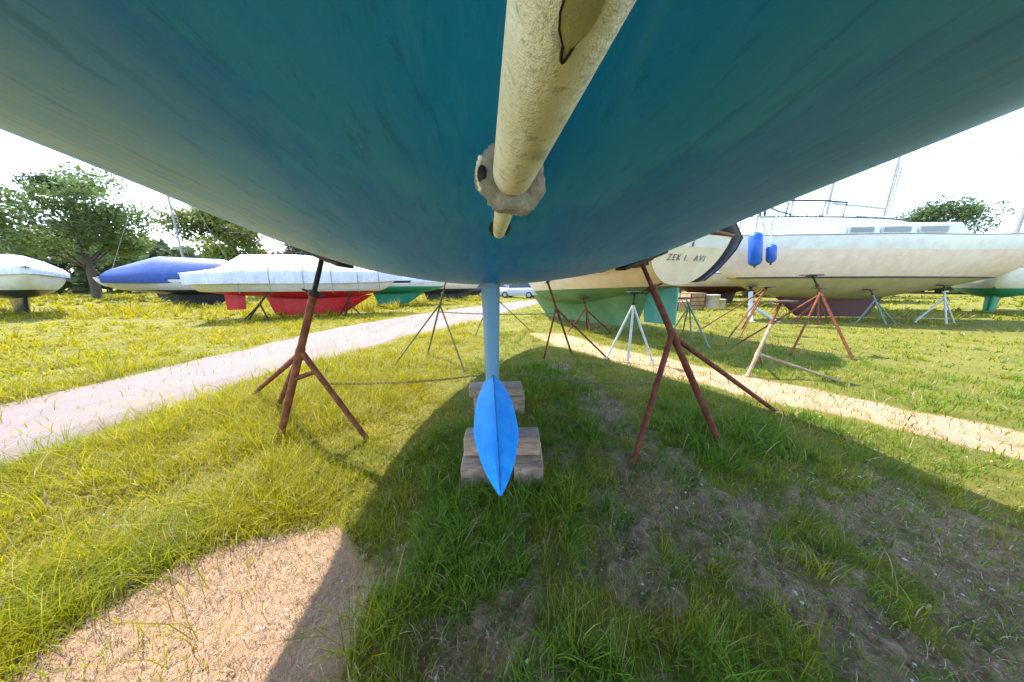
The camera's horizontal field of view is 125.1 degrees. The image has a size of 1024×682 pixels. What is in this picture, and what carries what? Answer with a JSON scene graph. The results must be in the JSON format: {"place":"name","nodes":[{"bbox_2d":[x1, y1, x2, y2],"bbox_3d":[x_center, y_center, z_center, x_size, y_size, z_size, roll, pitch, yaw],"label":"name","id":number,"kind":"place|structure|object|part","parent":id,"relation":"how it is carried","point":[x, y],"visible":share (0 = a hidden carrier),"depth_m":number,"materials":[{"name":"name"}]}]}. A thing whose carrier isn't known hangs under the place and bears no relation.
{"place":"outdoors","nodes":[
{"label":"outdoors","id":0,"kind":"place"},
{"bbox_2d":[0,300,538,464],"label":"gravel path","id":1,"kind":"structure","parent":0,"point":[64,412],"depth_m":3.60,"materials":[{"name":"grey gravel"}]},
{"bbox_2d":[0,288,1023,681],"bbox_3d":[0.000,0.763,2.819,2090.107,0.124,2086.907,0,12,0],"label":"ground","id":2,"kind":"structure","parent":0,"point":[892,660],"depth_m":1.44,"materials":[{"name":"green plant"}]},
{"bbox_2d":[0,254,70,313],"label":"sailboat","id":3,"kind":"object","parent":2,"relation":"on","point":[23,280],"visible":1,"depth_m":10.41,"materials":[{"name":"white paint"}]},
{"bbox_2d":[0,170,148,292],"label":"tree","id":4,"kind":"object","parent":2,"relation":"on","point":[41,179],"visible":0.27,"depth_m":30.17,"materials":[{"name":"green plant"}]},
{"bbox_2d":[0,161,166,298],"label":"tree","id":5,"kind":"object","parent":2,"relation":"on","point":[109,222],"visible":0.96,"depth_m":23.54,"materials":[{"name":"green plant"}]},
{"bbox_2d":[92,185,227,299],"bbox_3d":[-27.586,-9.531,20.944,7.824,12.420,2.643,-5,13,-23],"label":"sailboat","id":6,"kind":"object","parent":2,"relation":"on","point":[160,295],"visible":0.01,"depth_m":21.27,"materials":[{"name":"grey paint"}]},
{"bbox_2d":[98,256,227,305],"bbox_3d":[-19.075,-3.582,16.087,7.175,2.850,2.472,-3,12,-15],"label":"sailboat","id":7,"kind":"object","parent":2,"relation":"on","point":[159,274],"visible":0.55,"depth_m":14.99,"materials":[{"name":"blue fabric"}]},
{"bbox_2d":[155,205,271,297],"bbox_3d":[-26.529,-9.529,26.078,8.398,10.667,8.043,2,12,7],"label":"tree","id":8,"kind":"object","parent":2,"relation":"on","point":[231,237],"visible":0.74,"depth_m":23.51,"materials":[{"name":"green plant"}]},
{"bbox_2d":[245,293,269,321],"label":"boat stand","id":9,"kind":"object","parent":2,"relation":"on","point":[251,313],"visible":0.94,"depth_m":9.94,"materials":[{"name":"metal"}]},
{"bbox_2d":[282,243,310,255],"bbox_3d":[-22.949,-9.650,31.449,6.479,8.682,5.469,-8,14,-32],"label":"tree","id":10,"kind":"object","parent":2,"relation":"on","point":[289,248],"visible":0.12,"depth_m":29.21,"materials":[{"name":"green plant"}]},
{"bbox_2d":[252,247,368,442],"bbox_3d":[-2.228,0.002,2.425,2.198,1.631,0.506,5,13,22],"label":"boat stand","id":11,"kind":"object","parent":2,"relation":"on","point":[295,360],"visible":0.78,"depth_m":2.17,"materials":[{"name":"red metal"}]},
{"bbox_2d":[329,374,653,384],"bbox_3d":[-0.195,0.374,2.620,2.737,0.292,0.977,0,12,0],"label":"chain","id":12,"kind":"object","parent":11,"relation":"attached to","point":[485,376],"visible":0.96,"depth_m":2.58,"materials":[{"name":"metal"}]},
{"bbox_2d":[338,292,360,316],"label":"boat stand","id":13,"kind":"object","parent":2,"relation":"on","point":[347,303],"visible":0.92,"depth_m":11.22,"materials":[{"name":"metal"}]},
{"bbox_2d":[392,283,465,370],"bbox_3d":[-1.262,-0.382,4.441,1.259,1.526,0.818,2,12,11],"label":"boat stand","id":14,"kind":"object","parent":2,"relation":"on","point":[438,307],"visible":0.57,"depth_m":4.41,"materials":[{"name":"green paint"}]},
{"bbox_2d":[437,311,557,314],"bbox_3d":[-0.213,-0.482,4.574,2.095,0.083,0.027,-1,12,-7],"label":"chain","id":15,"kind":"object","parent":14,"relation":"hanging from","point":[500,314],"visible":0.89,"depth_m":4.58,"materials":[{"name":"metal"}]},
{"bbox_2d":[424,283,478,298],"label":"sailboat","id":16,"kind":"object","parent":2,"relation":"on","point":[455,290],"visible":0.38,"depth_m":22.26,"materials":[{"name":"grey paint"}]},
{"bbox_2d":[467,285,481,296],"bbox_3d":[-4.295,-5.468,28.484,4.510,1.510,2.120,2,12,10],"label":"parked car","id":17,"kind":"object","parent":2,"relation":"on","point":[477,291],"visible":0.07,"depth_m":27.53,"materials":[{"name":"black paint"}]},
{"bbox_2d":[461,454,488,486],"bbox_3d":[-0.245,0.856,1.878,0.190,0.146,0.300,-1,12,-3],"label":"timber block","id":18,"kind":"object","parent":2,"relation":"on","point":[472,466],"depth_m":1.73,"materials":[{"name":"wood"}]},
{"bbox_2d":[474,390,524,413],"bbox_3d":[-0.130,0.642,2.814,0.520,0.180,0.200,0,12,1],"label":"timber block","id":19,"kind":"object","parent":2,"relation":"on","point":[518,402],"depth_m":2.71,"materials":[{"name":"wood"}]},
{"bbox_2d":[469,381,521,396],"bbox_3d":[-0.170,0.500,2.784,0.540,0.105,0.160,-1,12,-3],"label":"timber block","id":20,"kind":"object","parent":19,"relation":"on","point":[513,388],"depth_m":2.72,"materials":[{"name":"wood"}]},
{"bbox_2d":[475,302,528,335],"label":"boat stand","id":21,"kind":"object","parent":2,"relation":"on","point":[509,311],"visible":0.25,"depth_m":6.95,"materials":[{"name":"green paint"}]},
{"bbox_2d":[500,284,509,295],"bbox_3d":[-1.896,-5.986,30.928,4.210,1.510,2.020,6,13,27],"label":"parked car","id":22,"kind":"object","parent":2,"relation":"on","point":[505,286],"visible":0.03,"depth_m":29.69,"materials":[{"name":"silver metal"}]},
{"bbox_2d":[0,218,1022,295],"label":"wood","id":23,"kind":"object","parent":2,"relation":"on","point":[77,282],"visible":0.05,"depth_m":39.77,"materials":[{"name":"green plant"}]},
{"bbox_2d":[0,356,1022,681],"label":"pale litter","id":24,"kind":"object","parent":2,"relation":"on","point":[676,508],"visible":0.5,"depth_m":1.30,"materials":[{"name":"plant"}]},
{"bbox_2d":[0,291,1023,681],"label":"grass","id":25,"kind":"structure","parent":2,"relation":"on","point":[142,437],"depth_m":1.78,"materials":[{"name":"green plant"}]},
{"bbox_2d":[0,356,1023,681],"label":"soil clods","id":26,"kind":"object","parent":2,"relation":"on","point":[746,560],"visible":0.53,"depth_m":1.28,"materials":[{"name":"soil"}]},
{"bbox_2d":[3,392,1023,681],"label":"dry straw","id":27,"kind":"object","parent":2,"relation":"on","point":[163,614],"visible":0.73,"depth_m":1.09,"materials":[{"name":"beige plant"}]},
{"bbox_2d":[500,283,536,297],"bbox_3d":[0.805,-5.158,27.016,4.310,1.510,2.070,5,13,21],"label":"parked car","id":28,"kind":"object","parent":2,"relation":"on","point":[525,289],"visible":0.7,"depth_m":26.23,"materials":[{"name":"silver metal"}]},
{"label":"side windows","id":29,"kind":"part","parent":28,"relation":"part of","materials":[{"name":"grey glass"}]},
{"bbox_2d":[514,443,543,486],"bbox_3d":[0.115,0.856,1.878,0.190,0.146,0.300,0,12,2],"label":"timber block","id":30,"kind":"object","parent":2,"relation":"on","point":[526,464],"depth_m":1.74,"materials":[{"name":"wood"}]},
{"bbox_2d":[464,427,539,455],"bbox_3d":[-0.070,0.710,1.888,0.520,0.135,0.150,0,12,-1],"label":"timber block","id":31,"kind":"object","parent":30,"relation":"on","point":[529,441],"depth_m":1.82,"materials":[{"name":"wood"}]},
{"bbox_2d":[0,0,1023,495],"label":"sailboat","id":32,"kind":"object","parent":31,"relation":"on","point":[490,146],"visible":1,"depth_m":0.47,"materials":[{"name":"teal paint"}]},
{"bbox_2d":[542,281,609,359],"bbox_3d":[1.058,-0.582,4.774,1.383,1.785,0.442,0,12,0],"label":"boat stand","id":33,"kind":"object","parent":2,"relation":"on","point":[557,310],"visible":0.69,"depth_m":4.82,"materials":[{"name":"red metal"}]},
{"bbox_2d":[567,297,610,333],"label":"boat stand","id":34,"kind":"object","parent":2,"relation":"on","point":[586,310],"visible":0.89,"depth_m":7.38,"materials":[{"name":"red metal"}]},
{"bbox_2d":[529,230,734,326],"bbox_3d":[2.233,-2.010,8.738,2.793,2.616,7.949,-5,11,-21],"label":"sailboat","id":35,"kind":"object","parent":34,"relation":"on","point":[609,300],"visible":0.56,"depth_m":6.24,"materials":[{"name":"beige wood"}]},
{"bbox_2d":[598,223,742,281],"bbox_3d":[3.194,-2.237,6.499,3.116,1.648,2.956,-5,11,-21],"label":"tarpaulin","id":36,"kind":"object","parent":35,"relation":"on","point":[731,248],"visible":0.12,"depth_m":5.90,"materials":[{"name":"fabric"}]},
{"bbox_2d":[606,291,655,364],"bbox_3d":[2.038,-0.232,4.516,0.809,1.197,0.224,4,13,20],"label":"boat stand","id":37,"kind":"object","parent":2,"relation":"on","point":[632,310],"visible":0.91,"depth_m":4.45,"materials":[{"name":"white metal"}]},
{"bbox_2d":[678,289,686,312],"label":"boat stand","id":38,"kind":"object","parent":2,"relation":"on","point":[681,300],"visible":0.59,"depth_m":12.72,"materials":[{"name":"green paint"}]},
{"bbox_2d":[677,301,690,310],"bbox_3d":[8.600,-1.772,13.526,0.612,0.478,0.562,2,12,11],"label":"wooden crate","id":39,"kind":"object","parent":2,"relation":"on","point":[682,305],"visible":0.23,"depth_m":13.28,"materials":[{"name":"brown wood"}]},
{"bbox_2d":[678,292,706,308],"bbox_3d":[9.700,-2.173,14.463,1.122,0.882,0.862,-4,12,-17],"label":"wooden crate","id":40,"kind":"object","parent":2,"relation":"on","point":[696,301],"visible":0.56,"depth_m":14.14,"materials":[{"name":"brown wood"}]},
{"bbox_2d":[674,298,710,347],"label":"boat stand","id":41,"kind":"object","parent":2,"relation":"on","point":[689,308],"visible":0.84,"depth_m":6.37,"materials":[{"name":"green metal"}]},
{"bbox_2d":[615,251,778,464],"bbox_3d":[1.850,0.054,2.260,2.035,1.594,0.656,-2,12,-8],"label":"boat stand","id":42,"kind":"object","parent":2,"relation":"on","point":[676,341],"visible":0.93,"depth_m":2.17,"materials":[{"name":"red metal"}]},
{"bbox_2d":[705,294,722,309],"bbox_3d":[10.750,-2.092,14.276,0.636,0.785,0.626,0,12,0],"label":"plastic tub","id":43,"kind":"object","parent":2,"relation":"on","point":[712,300],"visible":0.83,"depth_m":14.07,"materials":[{"name":"paint"}]},
{"bbox_2d":[674,217,761,303],"bbox_3d":[13.346,-8.314,16.401,8.847,11.920,2.843,-2,12,-10],"label":"sailboat","id":44,"kind":"object","parent":2,"relation":"on","point":[717,283],"visible":0.37,"depth_m":16.48,"materials":[{"name":"beige paint"}]},
{"bbox_2d":[718,299,727,308],"bbox_3d":[11.400,-2.032,14.595,0.509,0.535,0.501,0,12,0],"label":"plastic tub","id":45,"kind":"object","parent":2,"relation":"on","point":[722,302],"visible":0.65,"depth_m":14.39,"materials":[{"name":"paint"}]},
{"bbox_2d":[697,286,775,339],"bbox_3d":[5.971,-0.843,7.261,2.312,1.272,1.145,-6,13,-25],"label":"boat stand","id":46,"kind":"object","parent":2,"relation":"on","point":[757,301],"visible":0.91,"depth_m":7.03,"materials":[{"name":"red metal"}]},
{"bbox_2d":[741,214,757,295],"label":"sailboat","id":47,"kind":"object","parent":2,"relation":"on","point":[744,293],"visible":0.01,"depth_m":30.20,"materials":[{"name":"blue paint"}]},
{"bbox_2d":[745,286,779,321],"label":"boat stand","id":48,"kind":"object","parent":2,"relation":"on","point":[751,303],"visible":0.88,"depth_m":9.96,"materials":[{"name":"white metal"}]},
{"bbox_2d":[744,300,839,381],"bbox_3d":[3.959,-0.054,3.975,1.151,1.094,0.869,0,12,0],"label":"boat stand","id":49,"kind":"object","parent":2,"relation":"on","point":[759,354],"visible":0.94,"depth_m":3.85,"materials":[{"name":"beige metal"}]},
{"bbox_2d":[769,196,815,296],"bbox_3d":[27.062,-10.196,25.370,2.543,11.950,7.208,-11,16,-41],"label":"sailboat","id":50,"kind":"object","parent":2,"relation":"on","point":[791,207],"depth_m":25.36,"materials":[{"name":"green paint"}]},
{"bbox_2d":[733,274,855,359],"bbox_3d":[5.501,-0.521,5.152,1.462,1.511,0.905,2,12,11],"label":"boat stand","id":51,"kind":"object","parent":2,"relation":"on","point":[819,295],"visible":0.94,"depth_m":5.09,"materials":[{"name":"red metal"}]},
{"bbox_2d":[790,288,830,324],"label":"boat stand","id":52,"kind":"object","parent":2,"relation":"on","point":[810,307],"visible":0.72,"depth_m":9.04,"materials":[{"name":"red metal"}]},
{"bbox_2d":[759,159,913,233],"bbox_3d":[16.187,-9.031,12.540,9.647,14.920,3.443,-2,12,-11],"label":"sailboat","id":53,"kind":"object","parent":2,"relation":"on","point":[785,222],"visible":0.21,"depth_m":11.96,"materials":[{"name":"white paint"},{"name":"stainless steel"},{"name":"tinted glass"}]},
{"bbox_2d":[718,214,1023,316],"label":"sailboat","id":54,"kind":"object","parent":2,"relation":"on","point":[850,261],"visible":0.81,"depth_m":8.90,"materials":[{"name":"white paint"}]},
{"bbox_2d":[748,216,762,267],"bbox_3d":[8.053,-3.299,8.808,0.370,1.703,0.370,-9,12,2],"label":"fender","id":55,"kind":"object","parent":54,"relation":"hanging from","point":[755,246],"visible":0.97,"depth_m":8.74,"materials":[{"name":"blue plastic"}]},
{"bbox_2d":[765,227,776,264],"bbox_3d":[8.521,-3.128,8.742,0.280,1.223,0.280,-9,12,2],"label":"fender","id":56,"kind":"object","parent":54,"relation":"hanging from","point":[771,254],"visible":1,"depth_m":8.71,"materials":[{"name":"blue plastic"}]},
{"bbox_2d":[848,226,875,232],"bbox_3d":[11.646,-3.695,8.866,0.780,0.220,0.057,1,12,5],"label":"window","id":57,"kind":"structure","parent":54,"relation":"in","point":[863,229],"depth_m":8.84,"materials":[{"name":"grey glass"}]},
{"bbox_2d":[881,226,912,232],"bbox_3d":[12.693,-3.677,8.783,0.880,0.220,0.057,1,12,5],"label":"window","id":58,"kind":"structure","parent":54,"relation":"in","point":[885,229],"depth_m":8.76,"materials":[{"name":"grey glass"}]},
{"bbox_2d":[918,225,950,232],"bbox_3d":[13.789,-3.659,8.696,0.880,0.220,0.057,1,12,5],"label":"window","id":59,"kind":"structure","parent":54,"relation":"in","point":[927,228],"depth_m":8.67,"materials":[{"name":"grey glass"}]},
{"bbox_2d":[855,289,896,323],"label":"boat stand","id":60,"kind":"object","parent":2,"relation":"on","point":[878,305],"visible":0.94,"depth_m":9.13,"materials":[{"name":"green metal"}]},
{"bbox_2d":[867,151,913,215],"bbox_3d":[27.346,-9.672,19.196,8.130,13.420,2.843,-4,13,-18],"label":"sailboat","id":61,"kind":"object","parent":2,"relation":"on","point":[890,190],"depth_m":18.70,"materials":[{"name":"silver metal"}]},
{"bbox_2d":[870,159,910,297],"bbox_3d":[36.091,-10.450,25.363,9.206,12.450,2.543,3,12,14],"label":"sailboat","id":62,"kind":"object","parent":2,"relation":"on","point":[897,173],"visible":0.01,"depth_m":24.70,"materials":[{"name":"green paint"}]},
{"bbox_2d":[884,166,902,218],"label":"sailboat","id":63,"kind":"object","parent":2,"relation":"on","point":[900,174],"depth_m":27.32,"materials":[{"name":"blue paint"}]},
{"bbox_2d":[915,285,954,323],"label":"boat stand","id":64,"kind":"object","parent":2,"relation":"on","point":[937,303],"visible":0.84,"depth_m":9.21,"materials":[{"name":"white metal"}]},
{"bbox_2d":[891,193,1018,293],"bbox_3d":[59.149,-13.365,37.719,9.693,13.355,8.579,1,12,5],"label":"tree","id":65,"kind":"object","parent":2,"relation":"on","point":[965,211],"visible":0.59,"depth_m":35.21,"materials":[{"name":"green plant"}]},
{"bbox_2d":[951,138,1023,311],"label":"sailboat","id":66,"kind":"object","parent":2,"relation":"on","point":[992,291],"visible":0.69,"depth_m":11.48,"materials":[{"name":"paint"}]},
{"bbox_3d":[-8.600,-1.117,11.416,0.300,0.080,0.600,9,15,37],"label":"timber block","id":67,"kind":"object","parent":2,"relation":"on","visible":0},
{"bbox_2d":[178,251,401,315],"bbox_3d":[-8.418,-2.461,11.300,7.064,2.617,2.663,-6,13,-27],"label":"sailboat","id":68,"kind":"object","parent":67,"relation":"on","point":[283,280],"visible":0.88,"depth_m":10.24,"materials":[{"name":"white paint"}]},
{"bbox_2d":[0,108,1023,271],"label":"sky","id":69,"kind":"structure","parent":0,"point":[973,161],"materials":[{"name":"white"}]},
{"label":"boat stand","id":70,"kind":"object","parent":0,"visible":0},
{"bbox_2d":[373,277,446,304],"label":"sailboat","id":71,"kind":"object","parent":70,"relation":"on","point":[404,290],"visible":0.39,"depth_m":16.61,"materials":[{"name":"paint"}]}
]}

